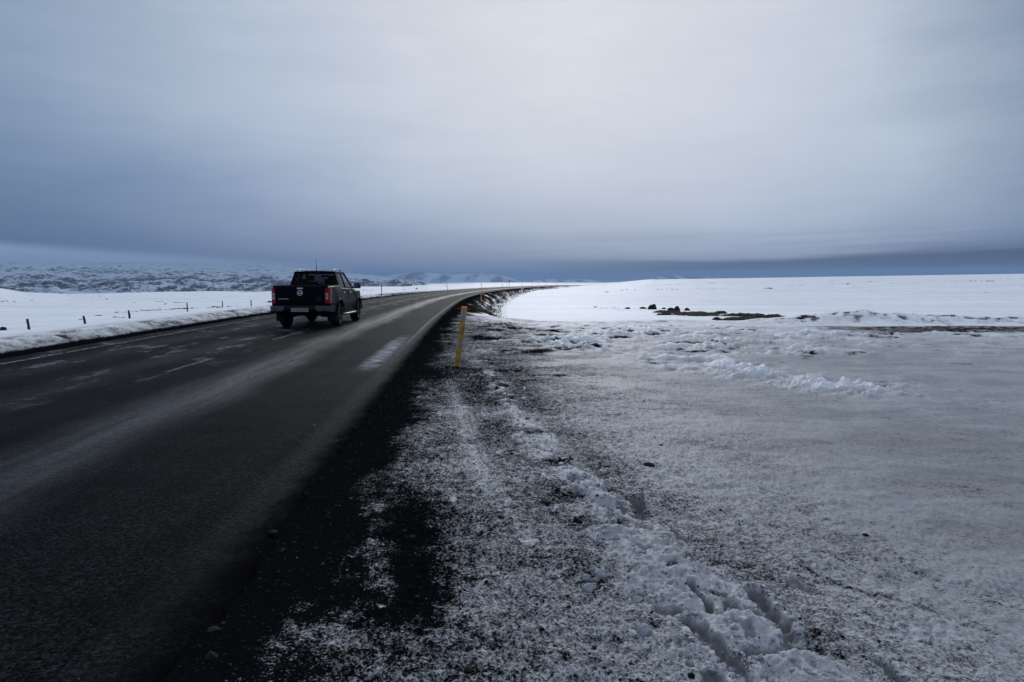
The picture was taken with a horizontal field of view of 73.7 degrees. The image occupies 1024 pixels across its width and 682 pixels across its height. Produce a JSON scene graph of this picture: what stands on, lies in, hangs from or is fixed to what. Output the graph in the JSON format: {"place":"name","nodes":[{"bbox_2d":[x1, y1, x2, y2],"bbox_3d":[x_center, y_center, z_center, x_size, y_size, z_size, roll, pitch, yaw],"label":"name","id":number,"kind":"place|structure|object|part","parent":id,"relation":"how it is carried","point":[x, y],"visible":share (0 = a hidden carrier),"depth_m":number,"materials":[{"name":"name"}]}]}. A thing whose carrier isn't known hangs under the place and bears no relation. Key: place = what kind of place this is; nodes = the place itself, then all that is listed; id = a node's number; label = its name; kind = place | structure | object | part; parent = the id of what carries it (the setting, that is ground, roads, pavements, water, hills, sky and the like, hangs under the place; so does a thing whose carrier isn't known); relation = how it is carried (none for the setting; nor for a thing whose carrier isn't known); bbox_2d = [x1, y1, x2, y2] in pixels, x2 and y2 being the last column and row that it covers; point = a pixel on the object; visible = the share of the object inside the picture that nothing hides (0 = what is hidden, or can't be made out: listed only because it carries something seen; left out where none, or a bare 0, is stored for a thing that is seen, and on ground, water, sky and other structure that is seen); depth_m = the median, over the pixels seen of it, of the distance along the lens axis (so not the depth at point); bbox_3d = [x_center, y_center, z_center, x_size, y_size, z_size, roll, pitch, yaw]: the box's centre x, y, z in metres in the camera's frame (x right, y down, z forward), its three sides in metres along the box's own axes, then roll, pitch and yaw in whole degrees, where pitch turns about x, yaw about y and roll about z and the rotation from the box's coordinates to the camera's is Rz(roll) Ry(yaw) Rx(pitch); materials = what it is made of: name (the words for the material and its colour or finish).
{"place":"outdoors","nodes":[
{"label":"outdoors","id":0,"kind":"place"},
{"bbox_2d":[0,261,427,293],"bbox_3d":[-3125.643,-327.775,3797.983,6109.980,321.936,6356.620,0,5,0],"label":"hills","id":1,"kind":"structure","parent":0,"point":[74,277],"depth_m":2435.55,"materials":[{"name":"white snow"}]},
{"bbox_2d":[0,285,572,681],"bbox_3d":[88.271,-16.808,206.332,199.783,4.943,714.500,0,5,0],"label":"road","id":2,"kind":"structure","parent":0,"point":[146,503],"depth_m":5.43,"materials":[{"name":"black asphalt"}]},
{"bbox_2d":[270,259,361,325],"bbox_3d":[-6.490,-1.685,23.205,2.310,2.193,5.416,0,5,-2],"label":"pickup truck","id":3,"kind":"object","parent":2,"relation":"on","point":[311,295],"visible":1,"depth_m":21.31,"materials":[{"name":"black paint"}]},
{"bbox_3d":[-6.461,-1.988,22.333,1.504,0.449,0.109,0,5,-2],"label":"rear window","id":4,"kind":"part","parent":3,"relation":"part of","materials":[{"name":"black glass"}]},
{"bbox_3d":[-5.765,-2.039,22.911,0.144,0.482,0.819,0,5,-2],"label":"side window","id":5,"kind":"part","parent":3,"relation":"part of","materials":[{"name":"grey glass"}]},
{"bbox_2d":[0,279,657,681],"bbox_3d":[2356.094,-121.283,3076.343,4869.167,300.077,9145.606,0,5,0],"label":"road verge","id":6,"kind":"structure","parent":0,"point":[336,481],"depth_m":3.79,"materials":[{"name":"black gravel"}]},
{"bbox_2d":[0,289,458,353],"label":"snow bank","id":7,"kind":"structure","parent":6,"relation":"on","point":[24,341],"depth_m":19.14,"materials":[{"name":"white snow"}]},
{"bbox_2d":[0,274,1023,681],"bbox_3d":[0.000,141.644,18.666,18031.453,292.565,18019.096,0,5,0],"label":"ground","id":8,"kind":"structure","parent":0,"point":[814,430],"depth_m":4.81,"materials":[{"name":"white snow"}]},
{"bbox_2d":[26,319,30,329],"bbox_3d":[-14.157,-0.394,19.990,0.102,0.522,0.088,-6,6,-4],"label":"fence post","id":9,"kind":"object","parent":8,"relation":"on","point":[28,324],"visible":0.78,"depth_m":19.96,"materials":[{"name":"brown wood"}]},
{"bbox_2d":[0,281,875,317],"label":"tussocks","id":10,"kind":"object","parent":8,"relation":"on","point":[240,306],"visible":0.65,"depth_m":52.34,"materials":[{"name":"brown plant"}]},
{"bbox_2d":[454,306,466,366],"bbox_3d":[-0.869,0.015,11.412,0.100,1.190,0.051,7,5,-1],"label":"marker post","id":11,"kind":"object","parent":8,"relation":"on","point":[460,334],"visible":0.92,"depth_m":11.39,"materials":[{"name":"yellow plastic"}]},
{"bbox_2d":[467,286,554,316],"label":"dead grass","id":12,"kind":"structure","parent":8,"relation":"on","point":[481,309],"depth_m":63.66,"materials":[{"name":"brown plant"}]},
{"bbox_2d":[581,574,589,580],"bbox_3d":[0.360,1.159,3.343,0.047,0.039,0.041,0,5,0],"label":"snow clod","id":13,"kind":"object","parent":8,"relation":"on","point":[585,577],"visible":1,"depth_m":3.33,"materials":[{"name":"white snow"}]},
{"bbox_2d":[582,583,595,592],"bbox_3d":[0.362,1.166,3.211,0.066,0.059,0.057,0,5,0],"label":"snow clod","id":14,"kind":"object","parent":8,"relation":"on","point":[588,587],"visible":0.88,"depth_m":3.19,"materials":[{"name":"white snow"}]},
{"bbox_2d":[593,568,607,579],"bbox_3d":[0.436,1.153,3.366,0.077,0.064,0.064,0,5,0],"label":"snow clod","id":15,"kind":"object","parent":8,"relation":"on","point":[599,573],"visible":0.83,"depth_m":3.34,"materials":[{"name":"white snow"}]},
{"bbox_2d":[638,590,644,595],"bbox_3d":[0.601,1.170,3.168,0.036,0.028,0.030,0,5,0],"label":"snow clod","id":16,"kind":"object","parent":8,"relation":"on","point":[641,593],"visible":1,"depth_m":3.16,"materials":[{"name":"white snow"}]},
{"bbox_2d":[636,623,651,636],"bbox_3d":[0.550,1.206,2.834,0.067,0.064,0.065,0,5,0],"label":"snow clod","id":17,"kind":"object","parent":8,"relation":"on","point":[644,629],"visible":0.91,"depth_m":2.82,"materials":[{"name":"white snow"}]},
{"bbox_2d":[644,462,654,466],"bbox_3d":[1.093,0.986,5.438,0.089,0.038,0.071,0,5,0],"label":"stone","id":18,"kind":"object","parent":8,"relation":"on","point":[649,464],"visible":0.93,"depth_m":5.42,"materials":[{"name":"black stone"}]},
{"bbox_2d":[648,304,656,308],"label":"rock","id":19,"kind":"object","parent":8,"relation":"on","point":[653,306],"visible":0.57,"depth_m":59.80,"materials":[{"name":"black stone"}]},
{"bbox_2d":[653,310,783,320],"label":"heath","id":20,"kind":"object","parent":8,"relation":"on","point":[744,316],"visible":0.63,"depth_m":47.23,"materials":[{"name":"brown plant"}]},
{"bbox_2d":[0,0,1023,281],"label":"sky","id":21,"kind":"structure","parent":0,"point":[521,140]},
{"bbox_2d":[372,272,716,282],"bbox_3d":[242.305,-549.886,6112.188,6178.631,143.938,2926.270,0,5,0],"label":"mountains","id":22,"kind":"structure","parent":0,"point":[425,277],"depth_m":6045.86,"materials":[{"name":"white snow"}]},
{"bbox_2d":[541,500,550,504],"bbox_3d":[0.222,1.067,4.506,0.079,0.035,0.061,0,5,0],"label":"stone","id":23,"kind":"object","parent":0,"point":[546,502],"visible":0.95,"depth_m":4.49,"materials":[{"name":"black stone"}]},
{"bbox_2d":[171,343,962,681],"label":"gravel","id":24,"kind":"structure","parent":0,"point":[211,655],"depth_m":3.42,"materials":[{"name":"black gravel"}]}
]}

